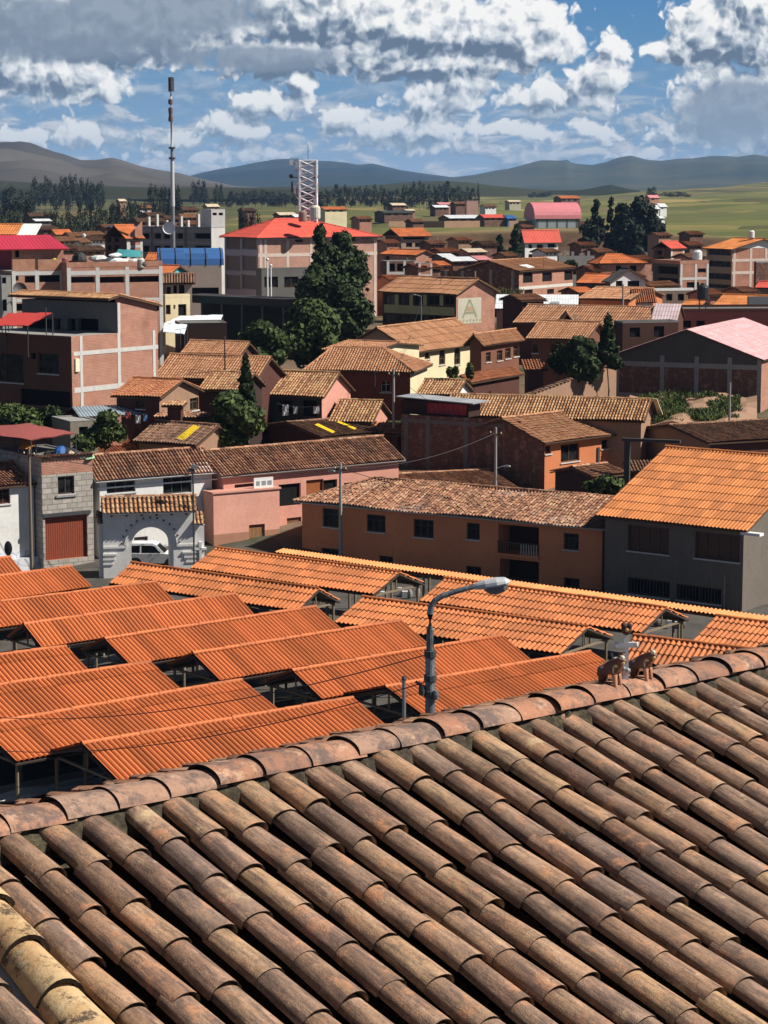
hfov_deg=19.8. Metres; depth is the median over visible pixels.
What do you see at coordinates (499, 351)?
window
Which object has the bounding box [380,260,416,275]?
brick building
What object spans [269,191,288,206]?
tree
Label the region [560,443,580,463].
window
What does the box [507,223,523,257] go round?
tree
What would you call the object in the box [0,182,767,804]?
ground
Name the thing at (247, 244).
window
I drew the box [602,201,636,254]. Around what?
tree
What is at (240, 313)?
long canopy
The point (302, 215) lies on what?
water tank
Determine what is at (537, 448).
orange house
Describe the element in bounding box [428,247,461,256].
house
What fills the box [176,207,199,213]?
distant house
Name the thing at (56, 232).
distant house
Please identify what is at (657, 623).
market goods
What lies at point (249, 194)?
tree
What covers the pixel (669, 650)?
market shed
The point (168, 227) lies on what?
telecom mast
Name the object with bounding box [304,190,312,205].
tree
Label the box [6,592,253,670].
market shed
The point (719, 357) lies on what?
warehouse
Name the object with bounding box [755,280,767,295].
red roofed house
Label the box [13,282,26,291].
satellite dish
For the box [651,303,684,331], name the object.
metal roofed house
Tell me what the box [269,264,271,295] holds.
flagpole
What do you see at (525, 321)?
tiled house
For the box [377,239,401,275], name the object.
distant house
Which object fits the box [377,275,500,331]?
mural building
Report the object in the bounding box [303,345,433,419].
terracotta house
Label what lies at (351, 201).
tree
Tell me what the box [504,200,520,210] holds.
distant house
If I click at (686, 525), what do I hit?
grey building
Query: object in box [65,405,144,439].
yard shed
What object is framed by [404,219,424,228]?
distant house
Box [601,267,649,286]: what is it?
gabled house
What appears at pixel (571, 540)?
window
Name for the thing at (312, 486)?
window
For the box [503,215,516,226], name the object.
distant house
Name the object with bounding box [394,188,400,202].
tree
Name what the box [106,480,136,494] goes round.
window
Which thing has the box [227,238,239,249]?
window
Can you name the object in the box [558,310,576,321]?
dormer
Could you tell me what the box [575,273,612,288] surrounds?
orange roofed house
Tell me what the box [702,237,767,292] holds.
apartment house
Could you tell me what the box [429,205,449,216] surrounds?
distant house
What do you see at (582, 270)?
house
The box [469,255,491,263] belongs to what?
house
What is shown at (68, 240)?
house
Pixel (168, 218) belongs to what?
distant house
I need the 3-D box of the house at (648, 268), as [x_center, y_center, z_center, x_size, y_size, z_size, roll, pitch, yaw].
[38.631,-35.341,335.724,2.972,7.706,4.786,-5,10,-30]
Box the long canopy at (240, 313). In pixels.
[192,293,297,339]
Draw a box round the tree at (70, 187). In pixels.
[68,173,75,210]
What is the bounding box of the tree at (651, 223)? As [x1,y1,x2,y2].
[641,207,666,252]
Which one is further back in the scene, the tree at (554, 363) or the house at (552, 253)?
the house at (552, 253)
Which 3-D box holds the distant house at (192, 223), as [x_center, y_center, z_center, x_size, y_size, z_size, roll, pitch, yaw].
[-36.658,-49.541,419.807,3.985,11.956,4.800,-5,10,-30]
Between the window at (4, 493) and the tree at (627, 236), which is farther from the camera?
the tree at (627, 236)
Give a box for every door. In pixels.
[45,514,85,559]
[134,536,146,540]
[249,524,263,537]
[287,517,299,523]
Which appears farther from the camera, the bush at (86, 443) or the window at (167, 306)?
the window at (167, 306)
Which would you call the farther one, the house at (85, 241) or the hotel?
the house at (85, 241)
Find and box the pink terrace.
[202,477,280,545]
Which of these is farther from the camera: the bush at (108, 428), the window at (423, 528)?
the bush at (108, 428)
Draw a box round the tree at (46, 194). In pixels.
[40,175,50,210]
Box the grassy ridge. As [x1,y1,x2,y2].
[257,181,550,196]
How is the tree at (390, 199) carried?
on the ground
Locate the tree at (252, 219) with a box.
[248,212,256,225]
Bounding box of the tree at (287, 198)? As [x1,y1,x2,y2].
[276,193,292,205]
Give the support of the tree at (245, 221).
on the ground
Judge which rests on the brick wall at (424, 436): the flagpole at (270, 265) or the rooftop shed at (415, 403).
the rooftop shed at (415, 403)
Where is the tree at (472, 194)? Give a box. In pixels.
[468,188,476,200]
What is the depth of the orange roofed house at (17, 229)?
260.70 m
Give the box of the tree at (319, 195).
[309,187,320,204]
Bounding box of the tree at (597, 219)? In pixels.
[590,198,606,246]
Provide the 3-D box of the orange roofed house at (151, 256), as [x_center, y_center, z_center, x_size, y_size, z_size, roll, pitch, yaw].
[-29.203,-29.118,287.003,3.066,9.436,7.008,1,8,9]
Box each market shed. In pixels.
[0,555,21,573]
[0,565,91,631]
[0,580,173,655]
[0,645,87,681]
[0,660,179,772]
[0,678,276,803]
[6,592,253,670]
[50,696,383,791]
[80,605,339,688]
[109,561,339,621]
[166,619,425,707]
[190,546,424,627]
[263,634,529,721]
[335,595,613,661]
[343,650,621,717]
[419,576,688,667]
[622,633,750,666]
[693,613,767,646]
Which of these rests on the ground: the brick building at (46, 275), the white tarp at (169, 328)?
the brick building at (46, 275)
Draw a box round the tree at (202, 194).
[199,180,209,203]
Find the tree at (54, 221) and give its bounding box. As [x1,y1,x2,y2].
[52,209,60,228]
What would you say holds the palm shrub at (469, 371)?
on the ground
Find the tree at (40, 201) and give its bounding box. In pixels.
[36,183,43,208]
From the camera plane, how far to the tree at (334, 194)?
1345.37 m
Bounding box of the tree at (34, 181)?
[29,176,39,205]
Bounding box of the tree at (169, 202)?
[164,187,175,215]
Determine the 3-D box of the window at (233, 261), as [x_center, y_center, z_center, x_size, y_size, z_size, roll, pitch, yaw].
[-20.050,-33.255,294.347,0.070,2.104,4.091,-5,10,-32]
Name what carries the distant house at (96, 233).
on the ground
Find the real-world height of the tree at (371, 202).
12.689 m
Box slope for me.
[0,181,322,198]
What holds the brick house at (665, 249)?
on the ground
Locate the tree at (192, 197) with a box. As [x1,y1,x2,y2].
[188,181,197,206]
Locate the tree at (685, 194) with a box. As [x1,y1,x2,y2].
[679,192,690,196]
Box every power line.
[0,655,423,718]
[0,682,424,752]
[0,784,101,787]
[30,453,338,475]
[347,470,467,503]
[361,433,494,467]
[394,374,494,432]
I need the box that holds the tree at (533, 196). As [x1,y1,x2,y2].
[527,192,539,197]
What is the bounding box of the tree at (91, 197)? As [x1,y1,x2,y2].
[88,181,94,210]
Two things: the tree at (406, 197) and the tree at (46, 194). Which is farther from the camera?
the tree at (46, 194)
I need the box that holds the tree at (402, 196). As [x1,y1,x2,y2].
[398,185,408,208]
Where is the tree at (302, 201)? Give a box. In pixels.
[297,189,307,205]
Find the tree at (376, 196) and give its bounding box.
[370,184,377,204]
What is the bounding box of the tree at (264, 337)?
[235,319,297,365]
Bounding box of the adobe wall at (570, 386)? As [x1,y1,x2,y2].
[524,365,615,398]
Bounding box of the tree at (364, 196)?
[361,185,372,205]
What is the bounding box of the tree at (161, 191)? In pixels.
[158,187,166,214]
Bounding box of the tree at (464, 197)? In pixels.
[460,190,466,200]
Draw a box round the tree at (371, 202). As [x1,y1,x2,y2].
[365,188,374,206]
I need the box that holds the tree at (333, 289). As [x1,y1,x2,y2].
[294,263,369,311]
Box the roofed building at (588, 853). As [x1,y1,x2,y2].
[0,643,767,1023]
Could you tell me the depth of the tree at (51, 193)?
1384.06 m
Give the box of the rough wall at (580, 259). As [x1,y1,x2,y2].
[557,250,594,286]
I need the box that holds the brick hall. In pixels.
[457,257,575,316]
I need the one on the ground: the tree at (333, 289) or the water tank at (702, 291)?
the tree at (333, 289)
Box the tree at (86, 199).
[82,178,93,210]
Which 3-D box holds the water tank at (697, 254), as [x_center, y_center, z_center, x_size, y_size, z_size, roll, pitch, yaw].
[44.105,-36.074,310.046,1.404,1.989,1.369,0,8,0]
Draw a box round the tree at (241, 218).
[238,208,244,228]
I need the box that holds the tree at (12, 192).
[3,185,17,212]
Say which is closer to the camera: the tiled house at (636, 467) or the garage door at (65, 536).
the garage door at (65, 536)
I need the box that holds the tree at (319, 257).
[305,222,330,274]
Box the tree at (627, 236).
[610,219,645,255]
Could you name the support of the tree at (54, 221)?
on the ground
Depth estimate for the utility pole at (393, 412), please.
178.52 m
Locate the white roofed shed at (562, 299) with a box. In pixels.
[495,294,578,329]
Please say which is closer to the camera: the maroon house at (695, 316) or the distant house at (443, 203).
the maroon house at (695, 316)
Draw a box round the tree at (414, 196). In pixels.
[410,181,418,207]
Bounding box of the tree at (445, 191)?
[442,180,451,201]
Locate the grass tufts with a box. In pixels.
[495,287,525,296]
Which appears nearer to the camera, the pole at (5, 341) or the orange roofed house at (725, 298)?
the pole at (5, 341)
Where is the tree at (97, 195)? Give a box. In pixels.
[94,182,100,207]
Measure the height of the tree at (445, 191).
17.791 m
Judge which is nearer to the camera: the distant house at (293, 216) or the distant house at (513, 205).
the distant house at (293, 216)
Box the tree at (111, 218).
[108,206,114,223]
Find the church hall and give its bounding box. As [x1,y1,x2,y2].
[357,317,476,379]
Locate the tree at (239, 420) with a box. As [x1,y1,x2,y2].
[201,389,267,447]
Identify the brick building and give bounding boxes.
[0,259,61,327]
[61,259,163,364]
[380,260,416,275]
[383,228,432,248]
[416,263,431,275]
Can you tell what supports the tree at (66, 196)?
on the ground
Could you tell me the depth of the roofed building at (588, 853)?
9.33 m
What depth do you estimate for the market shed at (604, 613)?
121.05 m
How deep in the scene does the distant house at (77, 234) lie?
398.37 m
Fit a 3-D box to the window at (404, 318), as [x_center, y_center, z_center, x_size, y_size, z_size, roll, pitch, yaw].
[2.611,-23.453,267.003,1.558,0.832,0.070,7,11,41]
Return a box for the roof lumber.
[53,252,145,266]
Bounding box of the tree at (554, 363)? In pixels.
[546,342,564,378]
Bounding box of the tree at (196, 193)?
[194,179,203,207]
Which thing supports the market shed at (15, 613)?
on the ground
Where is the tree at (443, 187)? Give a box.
[439,183,447,201]
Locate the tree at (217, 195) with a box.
[212,183,220,203]
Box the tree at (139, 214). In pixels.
[137,203,143,217]
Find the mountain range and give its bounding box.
[437,155,767,190]
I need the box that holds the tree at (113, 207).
[107,201,117,222]
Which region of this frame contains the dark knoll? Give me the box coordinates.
[550,185,639,195]
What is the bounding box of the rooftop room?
[201,209,224,226]
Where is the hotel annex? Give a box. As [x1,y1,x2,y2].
[256,267,307,296]
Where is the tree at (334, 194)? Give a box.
[332,184,340,205]
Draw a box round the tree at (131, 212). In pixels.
[122,198,135,223]
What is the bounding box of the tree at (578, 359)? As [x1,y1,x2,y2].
[557,335,601,395]
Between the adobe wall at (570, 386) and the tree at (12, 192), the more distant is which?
the tree at (12, 192)
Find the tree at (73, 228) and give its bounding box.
[70,214,79,231]
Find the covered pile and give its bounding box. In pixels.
[43,446,94,459]
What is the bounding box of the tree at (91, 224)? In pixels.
[87,201,95,230]
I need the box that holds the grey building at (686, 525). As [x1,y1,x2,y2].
[595,445,767,611]
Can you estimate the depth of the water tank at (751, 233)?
319.18 m
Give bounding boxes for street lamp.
[411,294,421,320]
[415,577,509,712]
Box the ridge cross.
[611,622,637,679]
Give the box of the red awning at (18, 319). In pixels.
[0,312,52,356]
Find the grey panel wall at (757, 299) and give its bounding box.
[747,296,767,303]
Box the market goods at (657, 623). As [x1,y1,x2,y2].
[653,619,685,628]
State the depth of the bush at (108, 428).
158.67 m
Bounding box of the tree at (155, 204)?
[150,185,161,211]
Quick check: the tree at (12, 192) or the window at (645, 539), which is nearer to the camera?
the window at (645, 539)
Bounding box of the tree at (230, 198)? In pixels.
[224,191,236,207]
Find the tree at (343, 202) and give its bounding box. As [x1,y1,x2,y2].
[340,184,349,205]
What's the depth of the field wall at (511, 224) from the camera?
687.39 m
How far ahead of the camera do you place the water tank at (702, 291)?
242.57 m
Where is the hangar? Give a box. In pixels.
[524,202,581,227]
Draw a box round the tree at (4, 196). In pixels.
[0,188,11,215]
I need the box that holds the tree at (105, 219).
[101,209,110,223]
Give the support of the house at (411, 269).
on the ground
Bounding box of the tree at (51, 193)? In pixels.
[46,179,54,209]
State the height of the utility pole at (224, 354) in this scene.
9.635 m
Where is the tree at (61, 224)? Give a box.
[57,214,67,228]
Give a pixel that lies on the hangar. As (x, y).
(553, 214)
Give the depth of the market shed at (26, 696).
100.96 m
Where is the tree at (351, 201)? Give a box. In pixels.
[345,187,355,207]
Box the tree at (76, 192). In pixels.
[71,174,79,210]
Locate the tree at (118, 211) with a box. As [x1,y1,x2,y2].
[114,205,123,223]
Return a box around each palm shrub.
[445,365,458,380]
[465,362,474,384]
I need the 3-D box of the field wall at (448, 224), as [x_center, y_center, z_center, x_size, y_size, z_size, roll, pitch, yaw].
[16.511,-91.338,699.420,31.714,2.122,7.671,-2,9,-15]
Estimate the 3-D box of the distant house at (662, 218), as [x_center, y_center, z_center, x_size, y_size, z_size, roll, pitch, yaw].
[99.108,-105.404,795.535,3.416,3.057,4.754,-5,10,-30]
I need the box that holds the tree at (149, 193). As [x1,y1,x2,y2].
[146,184,154,211]
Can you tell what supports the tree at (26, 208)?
on the ground
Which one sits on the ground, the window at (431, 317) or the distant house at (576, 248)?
the distant house at (576, 248)
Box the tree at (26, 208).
[22,199,33,222]
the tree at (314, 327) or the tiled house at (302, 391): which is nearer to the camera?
the tiled house at (302, 391)
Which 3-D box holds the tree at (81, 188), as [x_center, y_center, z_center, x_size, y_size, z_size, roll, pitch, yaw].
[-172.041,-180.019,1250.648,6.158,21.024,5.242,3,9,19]
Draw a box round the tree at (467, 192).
[464,187,471,200]
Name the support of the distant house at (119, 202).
on the ground
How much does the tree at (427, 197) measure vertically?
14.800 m
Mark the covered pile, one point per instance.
(60, 450)
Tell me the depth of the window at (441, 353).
221.54 m
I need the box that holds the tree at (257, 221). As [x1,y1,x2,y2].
[255,211,260,223]
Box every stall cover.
[0,777,104,802]
[81,655,120,665]
[166,669,209,681]
[259,688,310,702]
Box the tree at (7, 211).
[1,203,10,222]
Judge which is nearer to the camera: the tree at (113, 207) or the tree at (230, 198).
the tree at (113, 207)
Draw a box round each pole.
[0,326,6,356]
[22,447,35,569]
[187,464,197,564]
[224,336,225,369]
[328,462,346,556]
[388,369,399,428]
[489,427,510,485]
[622,284,623,304]
[728,383,730,419]
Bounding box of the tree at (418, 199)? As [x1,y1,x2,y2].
[415,180,424,209]
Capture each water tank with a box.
[137,257,144,267]
[299,209,306,221]
[310,204,319,218]
[692,249,701,259]
[697,283,708,308]
[749,230,754,237]
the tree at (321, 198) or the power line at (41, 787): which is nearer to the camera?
the power line at (41, 787)
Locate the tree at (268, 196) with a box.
[264,192,272,206]
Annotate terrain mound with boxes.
[630,393,756,425]
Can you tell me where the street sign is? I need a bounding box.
[4,541,11,555]
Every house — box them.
[0,223,41,234]
[0,235,68,269]
[0,289,162,446]
[0,444,94,568]
[0,460,39,570]
[24,213,53,224]
[29,219,52,225]
[36,225,58,234]
[47,229,70,236]
[51,415,97,452]
[53,236,79,245]
[61,232,89,237]
[63,244,78,259]
[73,245,105,258]
[77,237,91,244]
[83,231,104,236]
[84,236,104,247]
[92,445,217,557]
[95,224,112,255]
[98,439,138,452]
[102,222,144,258]
[110,376,204,432]
[115,199,126,219]
[129,217,164,225]
[132,419,224,449]
[137,205,152,214]
[141,212,162,217]
[145,252,156,259]
[158,352,287,443]
[160,215,178,225]
[161,400,187,420]
[163,264,188,293]
[163,272,195,315]
[163,294,189,353]
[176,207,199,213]
[177,213,200,220]
[177,221,200,225]
[180,339,258,355]
[200,370,266,444]
[200,434,405,525]
[202,204,219,208]
[237,208,256,229]
[266,418,385,443]
[270,369,355,422]
[273,212,294,217]
[287,214,297,217]
[293,476,614,589]
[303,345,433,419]
[318,206,347,226]
[321,339,423,357]
[329,398,391,425]
[349,216,373,232]
[372,421,400,452]
[374,210,413,221]
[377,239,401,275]
[377,274,398,315]
[379,248,434,262]
[387,203,406,210]
[399,468,519,489]
[402,263,443,275]
[403,209,415,218]
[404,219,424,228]
[416,377,474,415]
[418,240,446,250]
[424,261,451,269]
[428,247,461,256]
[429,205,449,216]
[429,253,455,260]
[433,202,450,214]
[437,215,477,220]
[437,256,477,270]
[445,237,472,249]
[447,392,662,469]
[450,201,464,214]
[459,248,488,256]
[465,201,477,214]
[469,240,498,259]
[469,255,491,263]
[475,214,504,226]
[476,409,652,489]
[479,204,496,213]
[490,252,519,258]
[499,293,547,328]
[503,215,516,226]
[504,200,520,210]
[512,303,653,361]
[518,225,535,249]
[519,229,561,257]
[529,248,561,260]
[553,196,580,205]
[557,286,590,304]
[567,241,597,255]
[573,265,603,286]
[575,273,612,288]
[579,286,665,306]
[582,248,614,257]
[587,253,648,274]
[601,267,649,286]
[614,319,678,350]
[623,460,650,479]
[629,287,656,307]
[630,255,652,280]
[645,195,659,203]
[645,280,680,287]
[646,232,671,270]
[646,418,767,460]
[651,241,686,258]
[651,288,693,303]
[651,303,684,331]
[656,203,667,216]
[659,216,665,223]
[671,253,706,259]
[677,231,704,254]
[679,241,703,252]
[682,299,711,304]
[682,304,767,329]
[685,288,722,304]
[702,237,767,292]
[713,293,767,304]
[720,286,760,294]
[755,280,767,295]
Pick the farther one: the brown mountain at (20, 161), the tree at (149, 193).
the brown mountain at (20, 161)
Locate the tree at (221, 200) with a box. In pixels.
[218,183,224,205]
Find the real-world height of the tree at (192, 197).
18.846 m
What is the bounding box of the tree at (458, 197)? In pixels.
[452,185,462,201]
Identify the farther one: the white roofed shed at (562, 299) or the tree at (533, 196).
the tree at (533, 196)
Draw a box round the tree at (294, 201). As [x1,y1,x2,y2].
[290,192,297,206]
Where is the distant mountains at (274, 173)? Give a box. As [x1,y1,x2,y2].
[191,158,450,186]
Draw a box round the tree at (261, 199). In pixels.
[256,189,267,206]
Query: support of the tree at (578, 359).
on the ground
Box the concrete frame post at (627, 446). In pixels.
[622,438,680,484]
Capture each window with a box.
[0,353,24,384]
[0,489,11,505]
[37,353,59,375]
[57,476,75,495]
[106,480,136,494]
[135,401,145,409]
[163,476,191,493]
[166,305,169,313]
[190,397,199,411]
[226,255,239,270]
[226,274,239,289]
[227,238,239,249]
[235,483,252,487]
[242,238,256,249]
[242,255,256,270]
[242,274,255,289]
[264,277,277,287]
[284,277,297,287]
[306,479,321,494]
[321,508,338,528]
[322,548,338,553]
[365,514,385,533]
[379,380,391,392]
[380,555,392,563]
[385,295,394,304]
[385,315,394,321]
[401,295,408,304]
[401,315,408,321]
[412,519,434,539]
[415,295,422,304]
[415,315,422,321]
[425,352,430,359]
[429,295,439,304]
[429,315,439,320]
[439,350,445,365]
[445,295,453,304]
[454,348,460,365]
[465,523,480,541]
[467,566,480,575]
[485,352,491,362]
[496,350,502,361]
[505,348,511,359]
[513,346,519,357]
[531,344,538,353]
[544,445,552,455]
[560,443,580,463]
[562,533,579,551]
[564,577,578,586]
[601,439,609,449]
[626,524,669,556]
[626,577,669,599]
[675,584,721,606]
[693,531,740,563]
[709,249,730,255]
[709,260,730,267]
[709,273,730,279]
[709,284,730,288]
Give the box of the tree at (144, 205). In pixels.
[140,199,148,217]
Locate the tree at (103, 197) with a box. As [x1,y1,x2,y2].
[96,181,106,209]
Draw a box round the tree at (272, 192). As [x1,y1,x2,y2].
[268,191,277,203]
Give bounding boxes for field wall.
[389,221,479,227]
[509,221,586,227]
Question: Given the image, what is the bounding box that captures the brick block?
[653,259,708,289]
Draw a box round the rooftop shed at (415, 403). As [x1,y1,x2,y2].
[396,393,489,416]
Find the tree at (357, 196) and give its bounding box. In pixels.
[352,188,359,205]
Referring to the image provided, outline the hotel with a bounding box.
[219,218,382,315]
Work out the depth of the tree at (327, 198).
1298.35 m
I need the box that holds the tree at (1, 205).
[0,192,2,210]
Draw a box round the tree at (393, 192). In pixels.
[390,191,397,202]
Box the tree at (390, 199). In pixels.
[383,188,392,209]
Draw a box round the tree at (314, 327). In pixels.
[282,296,342,368]
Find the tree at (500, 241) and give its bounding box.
[496,234,506,251]
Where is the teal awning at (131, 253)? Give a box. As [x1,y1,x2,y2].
[114,249,141,257]
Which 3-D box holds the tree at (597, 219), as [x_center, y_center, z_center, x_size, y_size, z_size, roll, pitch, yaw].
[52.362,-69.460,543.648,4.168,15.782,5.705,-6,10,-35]
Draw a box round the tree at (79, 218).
[75,203,85,231]
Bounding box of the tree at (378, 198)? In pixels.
[377,185,383,206]
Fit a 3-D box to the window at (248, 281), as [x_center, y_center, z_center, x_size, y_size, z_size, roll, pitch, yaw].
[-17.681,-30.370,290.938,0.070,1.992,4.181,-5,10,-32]
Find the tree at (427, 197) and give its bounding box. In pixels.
[424,184,432,208]
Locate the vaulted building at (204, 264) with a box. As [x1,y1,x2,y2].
[157,247,223,315]
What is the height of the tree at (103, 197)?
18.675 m
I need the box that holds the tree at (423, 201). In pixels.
[419,183,426,204]
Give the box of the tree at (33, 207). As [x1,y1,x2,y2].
[23,190,38,211]
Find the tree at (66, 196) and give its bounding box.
[61,177,70,210]
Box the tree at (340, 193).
[336,187,344,206]
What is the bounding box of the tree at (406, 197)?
[405,186,409,206]
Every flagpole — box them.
[266,258,268,295]
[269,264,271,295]
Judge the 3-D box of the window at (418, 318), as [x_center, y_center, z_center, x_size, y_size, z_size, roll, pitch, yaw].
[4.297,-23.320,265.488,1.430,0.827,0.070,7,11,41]
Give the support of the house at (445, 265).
on the ground
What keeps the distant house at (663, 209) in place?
on the ground
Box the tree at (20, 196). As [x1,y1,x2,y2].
[13,190,28,218]
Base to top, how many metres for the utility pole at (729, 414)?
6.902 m
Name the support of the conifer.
on the ground
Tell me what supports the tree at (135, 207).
on the ground
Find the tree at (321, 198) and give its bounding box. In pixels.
[318,191,324,205]
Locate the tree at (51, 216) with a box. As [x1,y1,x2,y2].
[46,211,54,225]
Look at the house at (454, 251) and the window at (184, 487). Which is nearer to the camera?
the window at (184, 487)
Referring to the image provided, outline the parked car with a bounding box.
[131,540,168,565]
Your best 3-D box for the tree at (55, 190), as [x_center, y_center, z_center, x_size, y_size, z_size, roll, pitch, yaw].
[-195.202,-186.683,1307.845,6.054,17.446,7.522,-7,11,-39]
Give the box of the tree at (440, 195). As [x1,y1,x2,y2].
[437,184,443,201]
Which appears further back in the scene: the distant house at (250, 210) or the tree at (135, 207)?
the distant house at (250, 210)
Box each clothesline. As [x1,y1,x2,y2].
[123,410,146,423]
[277,403,318,415]
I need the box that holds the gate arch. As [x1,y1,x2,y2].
[95,493,206,577]
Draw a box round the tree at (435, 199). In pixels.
[425,184,440,209]
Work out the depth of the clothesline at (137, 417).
162.71 m
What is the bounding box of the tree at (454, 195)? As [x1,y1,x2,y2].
[449,188,457,201]
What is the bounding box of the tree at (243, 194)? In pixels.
[237,191,248,205]
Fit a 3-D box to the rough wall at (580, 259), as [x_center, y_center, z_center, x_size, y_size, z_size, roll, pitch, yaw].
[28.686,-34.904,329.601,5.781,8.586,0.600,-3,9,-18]
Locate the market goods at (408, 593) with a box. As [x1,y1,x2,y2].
[380,587,419,598]
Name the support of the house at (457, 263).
on the ground
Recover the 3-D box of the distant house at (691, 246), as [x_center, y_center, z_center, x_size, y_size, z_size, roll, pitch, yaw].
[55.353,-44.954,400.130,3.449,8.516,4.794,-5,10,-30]
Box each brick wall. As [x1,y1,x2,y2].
[111,414,121,445]
[401,414,521,475]
[440,270,475,278]
[753,261,767,293]
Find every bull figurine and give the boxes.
[597,651,626,687]
[629,646,656,680]
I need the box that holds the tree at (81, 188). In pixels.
[76,178,85,209]
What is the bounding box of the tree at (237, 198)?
[231,192,243,206]
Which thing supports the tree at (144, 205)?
on the ground
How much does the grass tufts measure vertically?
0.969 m
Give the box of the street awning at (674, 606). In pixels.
[274,548,767,644]
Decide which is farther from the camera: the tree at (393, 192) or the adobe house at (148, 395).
the tree at (393, 192)
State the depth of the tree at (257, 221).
485.13 m
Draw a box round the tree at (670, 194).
[666,192,677,196]
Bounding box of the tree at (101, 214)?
[96,203,103,230]
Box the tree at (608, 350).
[595,312,624,398]
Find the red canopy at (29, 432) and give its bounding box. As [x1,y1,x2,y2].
[0,423,76,452]
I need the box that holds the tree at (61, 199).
[56,176,64,210]
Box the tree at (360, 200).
[356,186,362,203]
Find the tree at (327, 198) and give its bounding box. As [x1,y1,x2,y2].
[318,188,335,206]
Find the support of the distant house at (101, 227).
on the ground
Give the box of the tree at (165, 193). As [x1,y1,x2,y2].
[162,185,169,215]
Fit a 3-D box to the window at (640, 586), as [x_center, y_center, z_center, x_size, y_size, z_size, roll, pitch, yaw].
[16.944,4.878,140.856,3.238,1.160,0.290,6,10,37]
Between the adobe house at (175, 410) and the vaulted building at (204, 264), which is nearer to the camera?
the adobe house at (175, 410)
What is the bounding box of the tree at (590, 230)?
[577,218,600,247]
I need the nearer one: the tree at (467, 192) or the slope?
the tree at (467, 192)
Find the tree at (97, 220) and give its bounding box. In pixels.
[92,206,99,230]
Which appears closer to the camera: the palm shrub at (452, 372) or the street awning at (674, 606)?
the street awning at (674, 606)
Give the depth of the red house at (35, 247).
231.88 m
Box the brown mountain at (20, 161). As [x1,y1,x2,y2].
[0,141,256,187]
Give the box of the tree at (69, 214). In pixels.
[62,208,72,230]
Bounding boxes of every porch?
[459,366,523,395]
[521,359,547,392]
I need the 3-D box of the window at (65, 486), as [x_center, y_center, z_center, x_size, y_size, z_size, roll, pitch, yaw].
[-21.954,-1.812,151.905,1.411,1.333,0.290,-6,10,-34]
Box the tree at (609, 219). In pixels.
[604,196,616,237]
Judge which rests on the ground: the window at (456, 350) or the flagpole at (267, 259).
the flagpole at (267, 259)
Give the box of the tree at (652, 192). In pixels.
[648,186,656,194]
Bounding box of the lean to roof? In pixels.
[153,410,215,421]
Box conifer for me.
[237,352,260,444]
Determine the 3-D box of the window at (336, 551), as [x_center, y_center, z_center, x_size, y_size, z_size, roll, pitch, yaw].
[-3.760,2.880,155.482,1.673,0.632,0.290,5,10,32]
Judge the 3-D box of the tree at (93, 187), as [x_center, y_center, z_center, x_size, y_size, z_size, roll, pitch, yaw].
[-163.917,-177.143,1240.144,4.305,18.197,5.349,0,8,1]
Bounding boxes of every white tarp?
[163,323,187,354]
[165,315,222,323]
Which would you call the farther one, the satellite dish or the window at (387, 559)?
the satellite dish
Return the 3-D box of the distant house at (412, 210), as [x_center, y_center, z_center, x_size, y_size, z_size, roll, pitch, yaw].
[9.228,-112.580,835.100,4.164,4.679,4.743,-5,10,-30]
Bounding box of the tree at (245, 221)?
[243,209,249,226]
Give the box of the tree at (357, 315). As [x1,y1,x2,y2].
[333,293,375,341]
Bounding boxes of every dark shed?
[175,320,226,352]
[550,462,623,491]
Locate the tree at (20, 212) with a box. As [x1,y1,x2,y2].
[13,201,26,223]
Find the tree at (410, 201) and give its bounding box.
[406,186,413,208]
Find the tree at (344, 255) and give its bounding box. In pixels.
[325,229,371,297]
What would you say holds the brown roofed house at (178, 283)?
on the ground
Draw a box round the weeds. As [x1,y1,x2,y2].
[638,389,742,422]
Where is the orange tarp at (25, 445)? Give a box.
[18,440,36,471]
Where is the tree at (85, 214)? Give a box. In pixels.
[81,205,88,230]
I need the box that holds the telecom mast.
[163,77,175,247]
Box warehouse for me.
[616,317,767,412]
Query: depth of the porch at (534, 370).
194.86 m
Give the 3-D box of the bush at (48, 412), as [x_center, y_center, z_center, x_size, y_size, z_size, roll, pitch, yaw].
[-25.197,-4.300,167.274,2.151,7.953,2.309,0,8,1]
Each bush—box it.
[0,403,42,445]
[38,404,65,444]
[70,434,94,451]
[84,408,126,451]
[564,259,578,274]
[581,473,625,494]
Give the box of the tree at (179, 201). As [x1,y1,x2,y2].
[175,183,182,215]
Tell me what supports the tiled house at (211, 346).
on the ground
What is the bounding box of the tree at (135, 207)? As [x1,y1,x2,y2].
[131,200,138,217]
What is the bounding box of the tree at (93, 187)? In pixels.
[90,183,96,210]
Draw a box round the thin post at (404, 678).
[401,676,406,717]
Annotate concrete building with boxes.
[0,274,11,328]
[142,214,224,293]
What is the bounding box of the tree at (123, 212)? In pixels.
[119,204,128,222]
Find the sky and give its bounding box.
[0,0,767,176]
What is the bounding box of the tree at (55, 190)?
[50,185,59,210]
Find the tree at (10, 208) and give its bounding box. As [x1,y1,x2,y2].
[7,198,17,222]
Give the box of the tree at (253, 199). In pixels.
[250,189,259,206]
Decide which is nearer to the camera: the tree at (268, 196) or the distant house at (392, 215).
the distant house at (392, 215)
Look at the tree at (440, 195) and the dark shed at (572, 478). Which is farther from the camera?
the tree at (440, 195)
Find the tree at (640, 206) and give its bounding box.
[629,195,661,222]
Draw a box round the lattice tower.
[289,160,318,222]
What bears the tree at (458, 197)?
on the ground
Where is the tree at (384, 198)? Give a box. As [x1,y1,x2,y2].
[380,187,387,207]
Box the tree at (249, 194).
[244,191,252,204]
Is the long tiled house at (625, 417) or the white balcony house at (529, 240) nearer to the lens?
the long tiled house at (625, 417)

